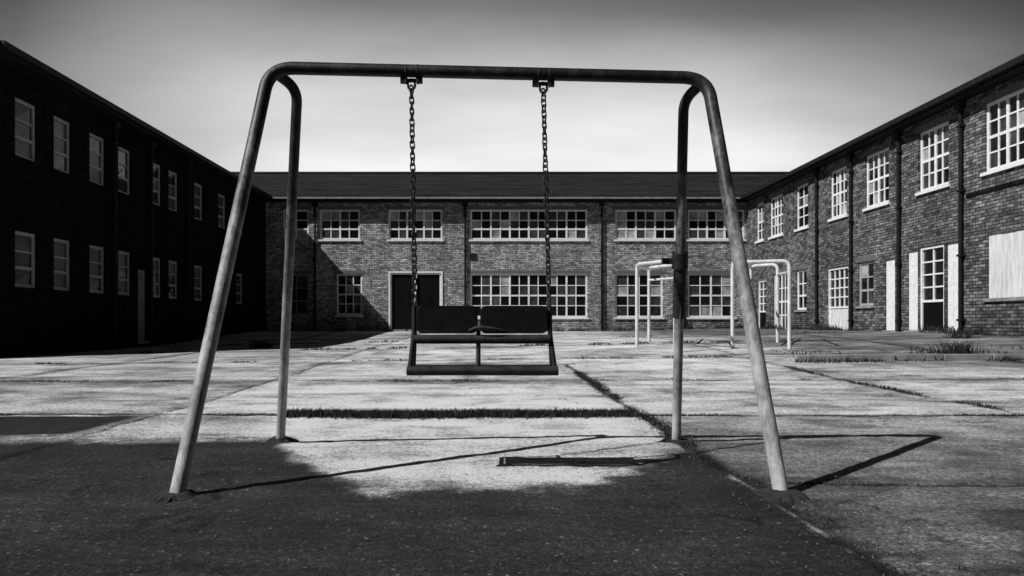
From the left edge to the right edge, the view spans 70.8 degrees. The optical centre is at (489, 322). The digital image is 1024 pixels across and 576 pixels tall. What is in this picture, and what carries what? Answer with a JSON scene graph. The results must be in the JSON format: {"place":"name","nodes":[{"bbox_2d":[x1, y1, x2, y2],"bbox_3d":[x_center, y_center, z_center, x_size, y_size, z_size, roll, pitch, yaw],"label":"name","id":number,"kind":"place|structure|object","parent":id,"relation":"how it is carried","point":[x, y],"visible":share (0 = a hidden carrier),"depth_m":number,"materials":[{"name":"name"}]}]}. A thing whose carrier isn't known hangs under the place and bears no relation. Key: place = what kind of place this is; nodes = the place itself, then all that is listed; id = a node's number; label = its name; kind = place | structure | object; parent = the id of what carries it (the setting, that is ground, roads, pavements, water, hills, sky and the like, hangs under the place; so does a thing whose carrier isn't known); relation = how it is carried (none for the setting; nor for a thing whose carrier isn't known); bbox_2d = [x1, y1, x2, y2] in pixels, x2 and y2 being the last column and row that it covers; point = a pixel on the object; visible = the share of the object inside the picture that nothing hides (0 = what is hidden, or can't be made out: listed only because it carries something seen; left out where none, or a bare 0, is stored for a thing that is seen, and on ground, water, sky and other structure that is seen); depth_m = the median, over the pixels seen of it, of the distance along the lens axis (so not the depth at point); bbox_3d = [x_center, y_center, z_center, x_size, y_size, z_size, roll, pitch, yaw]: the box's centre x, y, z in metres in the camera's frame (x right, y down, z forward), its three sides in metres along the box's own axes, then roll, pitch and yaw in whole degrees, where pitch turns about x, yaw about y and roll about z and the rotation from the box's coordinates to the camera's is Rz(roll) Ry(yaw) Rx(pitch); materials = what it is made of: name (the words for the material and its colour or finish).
{"place":"outdoors","nodes":[
{"label":"outdoors","id":0,"kind":"place"},
{"bbox_2d":[0,328,1023,575],"bbox_3d":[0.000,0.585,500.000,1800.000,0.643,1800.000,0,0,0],"label":"ground","id":1,"kind":"structure","parent":0,"point":[70,504],"depth_m":4.41,"materials":[{"name":"concrete"}]},
{"bbox_2d":[0,60,265,357],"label":"walls","id":2,"kind":"structure","parent":1,"relation":"on","point":[46,200],"depth_m":21.34,"materials":[{"name":"brick"}]},
{"bbox_2d":[11,87,244,343],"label":"sills and lintels","id":3,"kind":"structure","parent":2,"relation":"attached to","point":[54,111],"depth_m":20.88,"materials":[{"name":"concrete"}]},
{"bbox_2d":[15,97,241,303],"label":"window frames","id":4,"kind":"structure","parent":2,"relation":"attached to","point":[32,236],"depth_m":21.19,"materials":[{"name":"grey wood"}]},
{"bbox_2d":[15,102,240,301],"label":"window panes","id":5,"kind":"object","parent":4,"relation":"in","point":[23,148],"visible":0.81,"depth_m":20.98,"materials":[{"name":"grey glass"}]},
{"bbox_2d":[138,270,144,340],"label":"doors and boards","id":6,"kind":"structure","parent":2,"relation":"attached to","point":[141,305],"depth_m":23.88,"materials":[{"name":"grey wood"}]},
{"bbox_2d":[111,120,192,349],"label":"downpipes","id":7,"kind":"object","parent":2,"relation":"attached to","point":[115,124],"visible":0.92,"depth_m":24.25,"materials":[{"name":"metal"}]},
{"bbox_3d":[-16.500,-7.142,31.550,10.800,1.790,30.700,0,0,0],"label":"roof","id":8,"kind":"object","parent":2,"relation":"on","visible":0},
{"bbox_2d":[0,40,271,199],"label":"gutter","id":9,"kind":"object","parent":8,"relation":"attached to","point":[23,61],"visible":1,"depth_m":20.86,"materials":[{"name":"paint"}]},
{"bbox_2d":[145,436,810,503],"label":"footings","id":10,"kind":"object","parent":1,"relation":"on","point":[769,494],"visible":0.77,"depth_m":3.54,"materials":[{"name":"concrete"}]},
{"bbox_2d":[169,62,788,493],"bbox_3d":[-0.043,-0.313,4.396,3.101,2.495,1.769,0,0,0],"label":"frame","id":11,"kind":"object","parent":1,"relation":"on","point":[285,70],"visible":0.97,"depth_m":4.29,"materials":[{"name":"paint"}]},
{"bbox_2d":[400,64,554,302],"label":"chains and shackles","id":12,"kind":"object","parent":11,"relation":"attached to","point":[419,80],"visible":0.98,"depth_m":4.29,"materials":[{"name":"metal"}]},
{"bbox_2d":[406,302,558,375],"bbox_3d":[-0.040,0.090,4.209,0.860,0.423,0.290,0,0,0],"label":"seat frame","id":13,"kind":"object","parent":12,"relation":"hanging from","point":[478,339],"visible":0.98,"depth_m":4.08,"materials":[{"name":"black metal"}]},
{"bbox_2d":[415,306,549,365],"bbox_3d":[-0.040,0.088,4.210,0.800,0.366,0.229,0,0,0],"label":"seat and backrest panels","id":14,"kind":"object","parent":13,"relation":"attached to","point":[464,319],"visible":0.69,"depth_m":4.10,"materials":[{"name":"black plastic"}]},
{"bbox_2d":[266,203,745,330],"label":"walls","id":15,"kind":"structure","parent":1,"relation":"on","point":[375,255],"depth_m":37.00,"materials":[{"name":"brick"}]},
{"bbox_2d":[392,275,439,328],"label":"doors and boards","id":16,"kind":"structure","parent":15,"relation":"attached to","point":[428,289],"depth_m":37.07,"materials":[{"name":"paint"}]},
{"bbox_2d":[312,202,684,330],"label":"downpipes","id":17,"kind":"object","parent":15,"relation":"attached to","point":[465,204],"visible":0.64,"depth_m":36.86,"materials":[{"name":"metal"}]},
{"bbox_2d":[235,174,782,196],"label":"roof","id":18,"kind":"structure","parent":15,"relation":"on","point":[492,185],"depth_m":38.85,"materials":[{"name":"tile"}]},
{"bbox_2d":[232,172,786,258],"bbox_3d":[0.900,-6.017,39.265,34.400,5.560,5.650,0,0,0],"label":"gutter and ridge","id":19,"kind":"object","parent":15,"relation":"on","point":[498,200],"visible":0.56,"depth_m":36.64,"materials":[{"name":"paint"}]},
{"bbox_2d":[280,206,746,330],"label":"sills and lintels","id":20,"kind":"structure","parent":15,"relation":"attached to","point":[535,208],"depth_m":36.99,"materials":[{"name":"white paint"}]},
{"bbox_2d":[284,210,743,328],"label":"window frames","id":21,"kind":"structure","parent":15,"relation":"attached to","point":[391,273],"depth_m":37.06,"materials":[{"name":"white wood"}]},
{"bbox_2d":[291,212,741,315],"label":"window panes","id":22,"kind":"object","parent":21,"relation":"in","point":[580,290],"visible":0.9,"depth_m":37.10,"materials":[{"name":"glass"}]},
{"bbox_2d":[0,323,1023,575],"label":"weeds","id":23,"kind":"object","parent":1,"relation":"on","point":[510,413],"visible":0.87,"depth_m":6.72,"materials":[{"name":"plant"}]},
{"bbox_2d":[635,260,673,351],"bbox_3d":[4.046,-0.374,17.319,1.025,2.241,3.807,0,0,16],"label":"white climbing frame","id":24,"kind":"object","parent":1,"relation":"on","point":[641,264],"visible":0.49,"depth_m":17.18,"materials":[{"name":"paint"}]},
{"bbox_2d":[731,259,790,348],"bbox_3d":[6.642,-0.404,17.169,1.258,2.190,2.699,0,0,29],"label":"white climbing frame","id":25,"kind":"object","parent":1,"relation":"on","point":[768,263],"visible":0.77,"depth_m":16.26,"materials":[{"name":"paint"}]},
{"bbox_2d":[746,73,1023,338],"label":"walls","id":26,"kind":"structure","parent":1,"relation":"on","point":[928,219],"depth_m":22.91,"materials":[{"name":"brick"}]},
{"bbox_2d":[812,101,965,332],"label":"downpipes","id":27,"kind":"object","parent":26,"relation":"attached to","point":[959,106],"visible":0.9,"depth_m":23.05,"materials":[{"name":"metal"}]},
{"bbox_2d":[755,80,1023,332],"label":"sills and lintels","id":28,"kind":"structure","parent":26,"relation":"attached to","point":[1003,92],"depth_m":22.09,"materials":[{"name":"white paint"}]},
{"bbox_2d":[758,88,1023,329],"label":"window frames","id":29,"kind":"structure","parent":26,"relation":"attached to","point":[1008,130],"depth_m":24.20,"materials":[{"name":"white wood"}]},
{"bbox_2d":[759,92,1023,327],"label":"window panes","id":30,"kind":"object","parent":29,"relation":"in","point":[994,130],"visible":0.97,"depth_m":21.96,"materials":[{"name":"glass"}]},
{"bbox_2d":[760,228,1023,330],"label":"doors and boards","id":31,"kind":"structure","parent":26,"relation":"attached to","point":[1006,263],"depth_m":21.24,"materials":[{"name":"paint"}]},
{"bbox_3d":[18.200,-7.142,30.300,10.800,1.790,33.200,0,0,0],"label":"roof","id":32,"kind":"object","parent":26,"relation":"on","visible":0},
{"bbox_2d":[740,53,1023,199],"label":"gutter","id":33,"kind":"object","parent":32,"relation":"attached to","point":[1006,71],"visible":1,"depth_m":21.60,"materials":[{"name":"paint"}]},
{"bbox_2d":[795,354,1023,361],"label":"kerb","id":34,"kind":"structure","parent":1,"relation":"on","point":[890,357],"depth_m":13.11,"materials":[{"name":"concrete"}]},
{"bbox_2d":[0,0,1023,171],"label":"sky","id":35,"kind":"structure","parent":0,"point":[794,82],"materials":[{"name":"grey"}]},
{"bbox_2d":[4,377,1020,575],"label":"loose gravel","id":36,"kind":"structure","parent":0,"point":[958,567],"depth_m":3.19,"materials":[{"name":"grey gravel"}]}
]}

